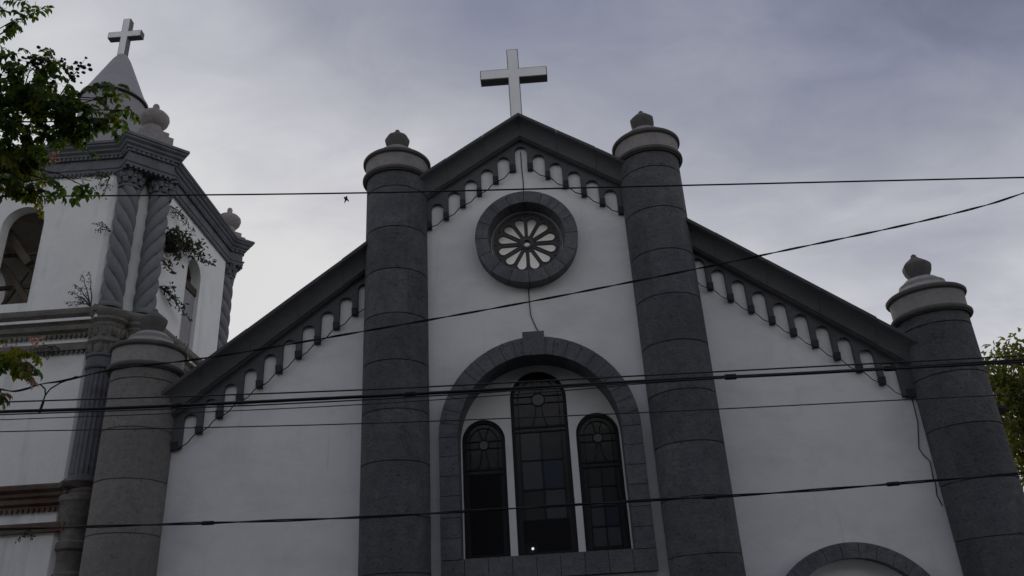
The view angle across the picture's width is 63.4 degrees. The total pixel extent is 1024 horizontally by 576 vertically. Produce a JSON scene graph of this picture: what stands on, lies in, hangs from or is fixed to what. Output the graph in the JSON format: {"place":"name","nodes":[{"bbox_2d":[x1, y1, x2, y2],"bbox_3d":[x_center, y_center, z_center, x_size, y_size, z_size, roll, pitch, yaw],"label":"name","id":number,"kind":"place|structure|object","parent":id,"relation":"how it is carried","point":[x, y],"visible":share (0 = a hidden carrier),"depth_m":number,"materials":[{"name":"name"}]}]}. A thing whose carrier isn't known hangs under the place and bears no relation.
{"place":"outdoors","nodes":[
{"label":"outdoors","id":0,"kind":"place"},
{"bbox_2d":[0,0,140,411],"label":"leafy tree","id":1,"kind":"object","parent":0,"point":[36,100],"visible":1,"depth_m":7.81,"materials":[{"name":"green plant"}]},
{"bbox_2d":[0,19,254,575],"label":"bell tower","id":2,"kind":"structure","parent":0,"point":[46,261],"depth_m":22.69,"materials":[{"name":"white paint"}]},
{"bbox_2d":[15,530,35,542],"bbox_3d":[-11.166,5.672,19.043,0.416,0.347,0.340,-22,-31,35],"label":"plant","id":3,"kind":"object","parent":2,"relation":"attached to","point":[31,535],"visible":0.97,"depth_m":19.06,"materials":[{"name":"green plant"}]},
{"bbox_2d":[30,345,61,359],"bbox_3d":[-11.814,1.635,21.036,0.861,0.461,0.320,-4,-25,2],"label":"plant","id":4,"kind":"object","parent":2,"relation":"attached to","point":[50,348],"visible":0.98,"depth_m":21.04,"materials":[{"name":"green plant"}]},
{"bbox_2d":[64,271,92,306],"bbox_3d":[-11.299,0.012,21.699,0.680,1.040,0.315,-4,-25,2],"label":"plant","id":5,"kind":"object","parent":2,"relation":"attached to","point":[88,303],"visible":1,"depth_m":21.65,"materials":[{"name":"green plant"}]},
{"bbox_2d":[85,170,112,199],"bbox_3d":[-11.527,-2.863,23.023,0.776,0.966,0.447,-4,-25,2],"label":"plant","id":6,"kind":"object","parent":2,"relation":"attached to","point":[101,178],"visible":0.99,"depth_m":23.11,"materials":[{"name":"green plant"}]},
{"bbox_2d":[92,222,110,233],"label":"plant","id":7,"kind":"object","parent":2,"relation":"attached to","point":[102,229],"visible":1,"depth_m":22.61,"materials":[{"name":"green plant"}]},
{"bbox_2d":[162,257,176,274],"bbox_3d":[-9.821,-0.638,23.651,0.578,0.466,0.221,16,-31,-36],"label":"plant","id":8,"kind":"object","parent":2,"relation":"attached to","point":[168,266],"visible":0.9,"depth_m":23.67,"materials":[{"name":"green plant"}]},
{"bbox_2d":[159,282,192,321],"bbox_3d":[-9.718,0.379,24.114,0.396,0.883,1.556,-9,-26,13],"label":"plant","id":9,"kind":"object","parent":2,"relation":"attached to","point":[168,291],"visible":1,"depth_m":23.87,"materials":[{"name":"green plant"}]},
{"bbox_2d":[170,206,193,232],"bbox_3d":[-9.899,-2.009,24.972,0.414,0.566,1.274,-4,-25,2],"label":"plant","id":10,"kind":"object","parent":2,"relation":"attached to","point":[182,216],"visible":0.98,"depth_m":24.79,"materials":[{"name":"green plant"}]},
{"bbox_2d":[164,224,216,268],"bbox_3d":[-9.764,-1.023,25.045,0.804,1.446,3.064,-4,-25,2],"label":"plant","id":11,"kind":"object","parent":2,"relation":"attached to","point":[172,240],"visible":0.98,"depth_m":24.42,"materials":[{"name":"green plant"}]},
{"bbox_2d":[0,358,1023,412],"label":"overhead wire","id":12,"kind":"object","parent":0,"point":[404,394],"visible":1,"depth_m":11.78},
{"bbox_2d":[0,472,1023,530],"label":"overhead wire","id":13,"kind":"object","parent":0,"point":[896,483],"visible":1,"depth_m":11.05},
{"bbox_2d":[0,361,1023,414],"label":"overhead wire","id":14,"kind":"object","parent":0,"point":[515,390],"visible":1,"depth_m":11.68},
{"bbox_2d":[0,393,1023,431],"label":"overhead wire","id":15,"kind":"object","parent":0,"point":[517,417],"visible":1,"depth_m":11.57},
{"bbox_2d":[0,362,1023,419],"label":"overhead wire","id":16,"kind":"object","parent":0,"point":[409,401],"visible":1,"depth_m":11.82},
{"bbox_2d":[0,0,1023,490],"label":"sky","id":17,"kind":"structure","parent":0,"point":[263,96],"materials":[{"name":"grey"}]},
{"bbox_2d":[1,192,1023,391],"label":"overhead wire","id":18,"kind":"object","parent":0,"point":[546,298],"visible":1,"depth_m":12.29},
{"bbox_2d":[38,376,76,412],"bbox_3d":[-6.652,1.553,12.101,0.550,0.538,0.041,-4,-25,2],"label":"cable loop","id":19,"kind":"object","parent":18,"relation":"hanging from","point":[45,394],"visible":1,"depth_m":12.13,"materials":[{"name":"black rubber"}]},
{"bbox_2d":[4,355,1023,402],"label":"overhead wire","id":20,"kind":"object","parent":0,"point":[520,381],"visible":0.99,"depth_m":11.73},
{"bbox_2d":[7,177,1023,196],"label":"overhead wire","id":21,"kind":"object","parent":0,"point":[558,188],"visible":0.86,"depth_m":13.08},
{"bbox_3d":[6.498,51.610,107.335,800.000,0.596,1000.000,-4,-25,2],"label":"ground","id":22,"kind":"structure","parent":0,"visible":0},
{"bbox_2d":[79,49,1023,575],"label":"church","id":23,"kind":"structure","parent":22,"relation":"on","point":[403,263],"depth_m":19.69,"materials":[{"name":"white paint"}]},
{"bbox_2d":[179,309,363,447],"bbox_3d":[-5.748,2.080,20.476,4.615,3.527,0.097,-4,-25,2],"label":"cord","id":24,"kind":"object","parent":23,"relation":"attached to","point":[271,378],"visible":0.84,"depth_m":20.42,"materials":[{"name":"black rubber"}]},
{"bbox_2d":[429,171,510,227],"bbox_3d":[-1.114,-2.370,22.247,2.269,1.586,0.097,-4,-25,2],"label":"cord","id":25,"kind":"object","parent":23,"relation":"attached to","point":[469,202],"visible":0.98,"depth_m":22.19,"materials":[{"name":"black rubber"}]},
{"bbox_2d":[462,421,510,558],"bbox_3d":[-0.634,4.790,19.906,1.056,3.283,0.080,-4,-25,2],"label":"lancet window","id":26,"kind":"structure","parent":23,"relation":"in","point":[487,534],"depth_m":19.85,"materials":[{"name":"black glass"}]},
{"bbox_2d":[520,151,523,191],"bbox_3d":[0.284,-3.082,22.601,0.037,1.501,0.053,-4,-25,2],"label":"cord","id":27,"kind":"object","parent":23,"relation":"attached to","point":[522,172],"visible":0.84,"depth_m":22.64,"materials":[{"name":"black rubber"}]},
{"bbox_2d":[475,191,577,288],"bbox_3d":[0.384,-1.227,21.685,2.660,2.660,0.630,-4,-25,2],"label":"rose window","id":28,"kind":"structure","parent":23,"relation":"in","point":[526,248],"depth_m":21.74,"materials":[{"name":"grey stone"}]},
{"bbox_2d":[524,542,536,554],"bbox_3d":[0.433,5.883,18.654,0.290,0.294,0.200,-4,-25,2],"label":"floodlight","id":29,"kind":"object","parent":23,"relation":"on","point":[531,548],"visible":0.96,"depth_m":18.61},
{"bbox_2d":[528,288,537,330],"bbox_3d":[0.594,0.616,20.895,0.303,1.544,0.024,-4,-25,2],"label":"cord","id":30,"kind":"object","parent":23,"relation":"attached to","point":[530,310],"visible":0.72,"depth_m":20.90,"materials":[{"name":"black rubber"}]},
{"bbox_2d":[510,372,578,555],"bbox_3d":[0.731,4.160,20.114,1.396,4.453,0.080,-4,-25,2],"label":"lancet window","id":31,"kind":"structure","parent":23,"relation":"in","point":[541,446],"depth_m":20.02,"materials":[{"name":"black glass"}]},
{"bbox_2d":[530,168,619,212],"bbox_3d":[1.663,-2.606,22.188,2.262,1.579,0.097,-4,-25,2],"label":"cord","id":32,"kind":"object","parent":23,"relation":"attached to","point":[574,191],"visible":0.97,"depth_m":22.18,"materials":[{"name":"black rubber"}]},
{"bbox_2d":[576,413,631,550],"bbox_3d":[2.148,4.594,19.829,1.046,3.278,0.080,-4,-25,2],"label":"lancet window","id":33,"kind":"structure","parent":23,"relation":"in","point":[606,526],"depth_m":19.79,"materials":[{"name":"black glass"}]},
{"bbox_2d":[698,282,942,505],"bbox_3d":[7.038,2.288,19.654,4.742,5.943,0.172,-4,-25,2],"label":"cord","id":34,"kind":"object","parent":23,"relation":"attached to","point":[850,367],"visible":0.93,"depth_m":19.63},
{"bbox_2d":[981,327,1023,489],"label":"broadleaf tree","id":35,"kind":"object","parent":22,"relation":"on","point":[1010,382],"visible":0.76,"depth_m":25.50,"materials":[{"name":"green plant"}]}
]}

